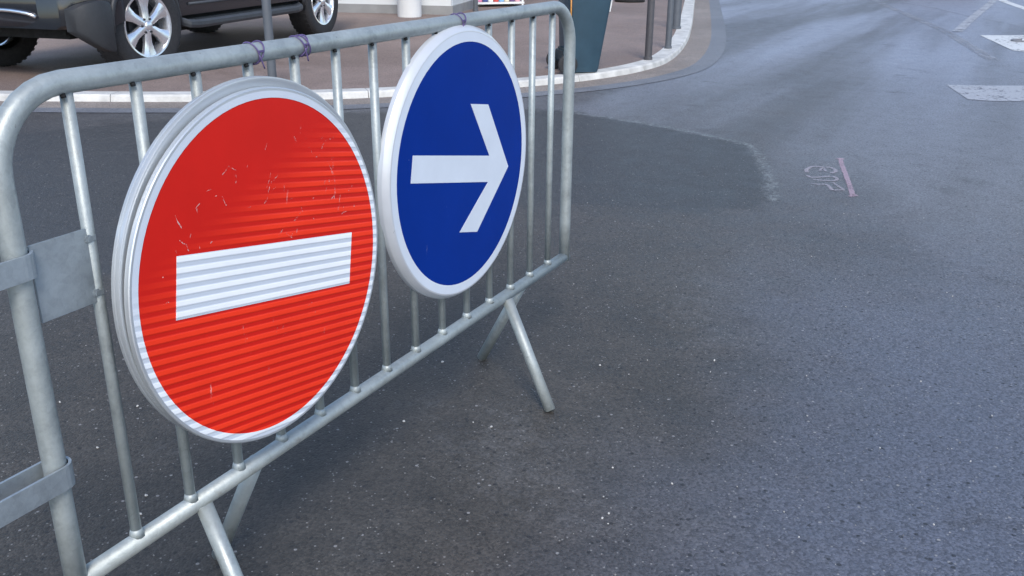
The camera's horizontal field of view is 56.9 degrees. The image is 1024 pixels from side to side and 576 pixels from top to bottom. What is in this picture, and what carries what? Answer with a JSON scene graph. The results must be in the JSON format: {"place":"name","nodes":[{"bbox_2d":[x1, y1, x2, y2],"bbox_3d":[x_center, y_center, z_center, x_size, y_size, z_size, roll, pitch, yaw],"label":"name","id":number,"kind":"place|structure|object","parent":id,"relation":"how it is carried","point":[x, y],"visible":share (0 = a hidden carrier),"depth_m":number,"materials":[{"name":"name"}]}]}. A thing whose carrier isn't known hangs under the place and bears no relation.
{"place":"outdoors","nodes":[
{"label":"outdoors","id":0,"kind":"place"},
{"bbox_2d":[0,0,684,91],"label":"pavement","id":1,"kind":"structure","parent":0,"point":[624,38],"depth_m":10.17,"materials":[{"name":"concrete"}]},
{"bbox_2d":[0,0,337,66],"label":"parked car","id":2,"kind":"object","parent":1,"relation":"on","point":[114,30],"visible":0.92,"depth_m":8.32,"materials":[{"name":"paint"}]},
{"bbox_2d":[261,0,276,76],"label":"bollard","id":3,"kind":"object","parent":1,"relation":"on","point":[268,29],"visible":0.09,"depth_m":7.58,"materials":[{"name":"metal"}]},
{"bbox_2d":[397,0,421,17],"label":"round planter","id":4,"kind":"object","parent":1,"relation":"on","point":[409,8],"visible":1,"depth_m":13.85,"materials":[{"name":"white paint"}]},
{"bbox_2d":[338,0,485,14],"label":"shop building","id":5,"kind":"structure","parent":1,"relation":"on","point":[438,7],"depth_m":14.52,"materials":[{"name":"glass"}]},
{"bbox_2d":[473,0,477,10],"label":"bollard","id":6,"kind":"object","parent":1,"relation":"on","point":[475,5],"visible":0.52,"depth_m":14.96,"materials":[{"name":"metal"}]},
{"bbox_2d":[478,0,523,4],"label":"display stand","id":7,"kind":"object","parent":1,"relation":"on","point":[521,2],"visible":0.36,"depth_m":15.90,"materials":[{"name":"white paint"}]},
{"bbox_2d":[546,0,612,72],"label":"wheelie bin","id":8,"kind":"object","parent":1,"relation":"on","point":[590,18],"visible":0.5,"depth_m":8.46,"materials":[{"name":"plastic"}]},
{"bbox_2d":[0,0,1023,575],"bbox_3d":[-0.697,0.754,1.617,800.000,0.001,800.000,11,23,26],"label":"road","id":9,"kind":"structure","parent":0,"point":[824,444],"depth_m":2.99,"materials":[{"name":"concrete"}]},
{"bbox_2d":[0,248,75,527],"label":"crowd barrier","id":10,"kind":"object","parent":9,"relation":"on","point":[27,490],"visible":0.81,"depth_m":1.38,"materials":[{"name":"silver metal"}]},
{"bbox_2d":[0,1,575,575],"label":"crowd barrier","id":11,"kind":"object","parent":9,"relation":"on","point":[68,277],"visible":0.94,"depth_m":1.64,"materials":[{"name":"silver metal"}]},
{"bbox_2d":[111,76,377,442],"bbox_3d":[-0.440,-0.046,1.696,0.032,0.654,0.650,10,12,26],"label":"no entry sign","id":12,"kind":"object","parent":11,"relation":"attached to","point":[244,260],"visible":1,"depth_m":1.62,"materials":[{"name":"metal"}]},
{"bbox_2d":[242,40,265,68],"bbox_3d":[-0.452,-0.409,1.652,0.042,0.047,0.029,11,23,26],"label":"cable tie","id":13,"kind":"object","parent":11,"relation":"attached to","point":[259,52],"visible":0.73,"depth_m":1.65,"materials":[{"name":"purple plastic"}]},
{"bbox_2d":[289,34,310,60],"bbox_3d":[-0.394,-0.447,1.753,0.042,0.047,0.031,11,23,26],"label":"cable tie","id":14,"kind":"object","parent":11,"relation":"attached to","point":[305,44],"visible":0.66,"depth_m":1.74,"materials":[{"name":"purple plastic"}]},
{"bbox_2d":[377,25,525,298],"bbox_3d":[-0.124,-0.300,2.316,0.027,0.666,0.666,11,12,26],"label":"arrow sign","id":15,"kind":"object","parent":11,"relation":"attached to","point":[450,171],"visible":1,"depth_m":2.25,"materials":[{"name":"blue metal"}]},
{"bbox_2d":[450,12,466,26],"bbox_3d":[-0.127,-0.624,2.223,0.042,0.047,0.033,11,23,26],"label":"cable tie","id":16,"kind":"object","parent":11,"relation":"attached to","point":[465,20],"visible":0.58,"depth_m":2.21,"materials":[{"name":"purple plastic"}]},
{"bbox_2d":[0,0,694,101],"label":"kerb","id":17,"kind":"structure","parent":9,"relation":"on","point":[680,39],"depth_m":8.24,"materials":[{"name":"concrete"}]},
{"bbox_2d":[644,0,654,59],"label":"bollard","id":18,"kind":"object","parent":17,"relation":"on","point":[649,28],"visible":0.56,"depth_m":9.40,"materials":[{"name":"metal"}]},
{"bbox_2d":[664,0,673,48],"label":"bollard","id":19,"kind":"object","parent":17,"relation":"on","point":[669,23],"visible":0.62,"depth_m":10.32,"materials":[{"name":"metal"}]},
{"bbox_2d":[672,0,681,28],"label":"bollard","id":20,"kind":"object","parent":17,"relation":"on","point":[677,14],"visible":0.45,"depth_m":12.44,"materials":[{"name":"metal"}]},
{"bbox_2d":[0,0,710,107],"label":"gutter","id":21,"kind":"object","parent":9,"relation":"on","point":[694,50],"visible":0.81,"depth_m":8.91,"materials":[{"name":"grey concrete"}]},
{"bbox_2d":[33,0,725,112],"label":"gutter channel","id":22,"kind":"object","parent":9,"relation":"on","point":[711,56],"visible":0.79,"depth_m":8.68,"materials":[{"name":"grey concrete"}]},
{"bbox_2d":[804,166,843,189],"bbox_3d":[1.727,-0.614,5.240,0.205,0.001,0.572,5,21,12],"label":"road writing","id":23,"kind":"object","parent":9,"relation":"on","point":[835,171],"visible":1,"depth_m":5.26},
{"bbox_2d":[836,158,857,196],"bbox_3d":[1.867,-0.627,5.277,0.076,0.001,0.939,5,21,13],"label":"painted line","id":24,"kind":"object","parent":9,"relation":"on","point":[847,178],"visible":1,"depth_m":5.26,"materials":[{"name":"white paint"}]},
{"bbox_2d":[872,0,996,59],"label":"road marking","id":25,"kind":"object","parent":9,"relation":"on","point":[958,39],"visible":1,"depth_m":12.07,"materials":[{"name":"white paint"}]},
{"bbox_2d":[953,0,995,30],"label":"road marking","id":26,"kind":"object","parent":9,"relation":"on","point":[970,19],"visible":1,"depth_m":14.98,"materials":[{"name":"white paint"}]},
{"bbox_2d":[949,85,1023,100],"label":"road marking","id":27,"kind":"object","parent":9,"relation":"on","point":[1011,92],"visible":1,"depth_m":8.04,"materials":[{"name":"white paint"}]},
{"bbox_2d":[982,35,1023,51],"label":"road marking","id":28,"kind":"object","parent":9,"relation":"on","point":[1013,45],"visible":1,"depth_m":11.87,"materials":[{"name":"white paint"}]},
{"bbox_2d":[999,0,1023,9],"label":"road marking","id":29,"kind":"object","parent":9,"relation":"on","point":[1013,4],"visible":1,"depth_m":17.77,"materials":[{"name":"white paint"}]},
{"bbox_2d":[1010,39,1023,41],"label":"road marking","id":30,"kind":"object","parent":9,"relation":"on","point":[1017,40],"visible":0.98,"depth_m":11.77,"materials":[{"name":"white paint"}]},
{"bbox_2d":[614,0,644,2],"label":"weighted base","id":31,"kind":"object","parent":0,"point":[631,1],"visible":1,"depth_m":16.98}
]}

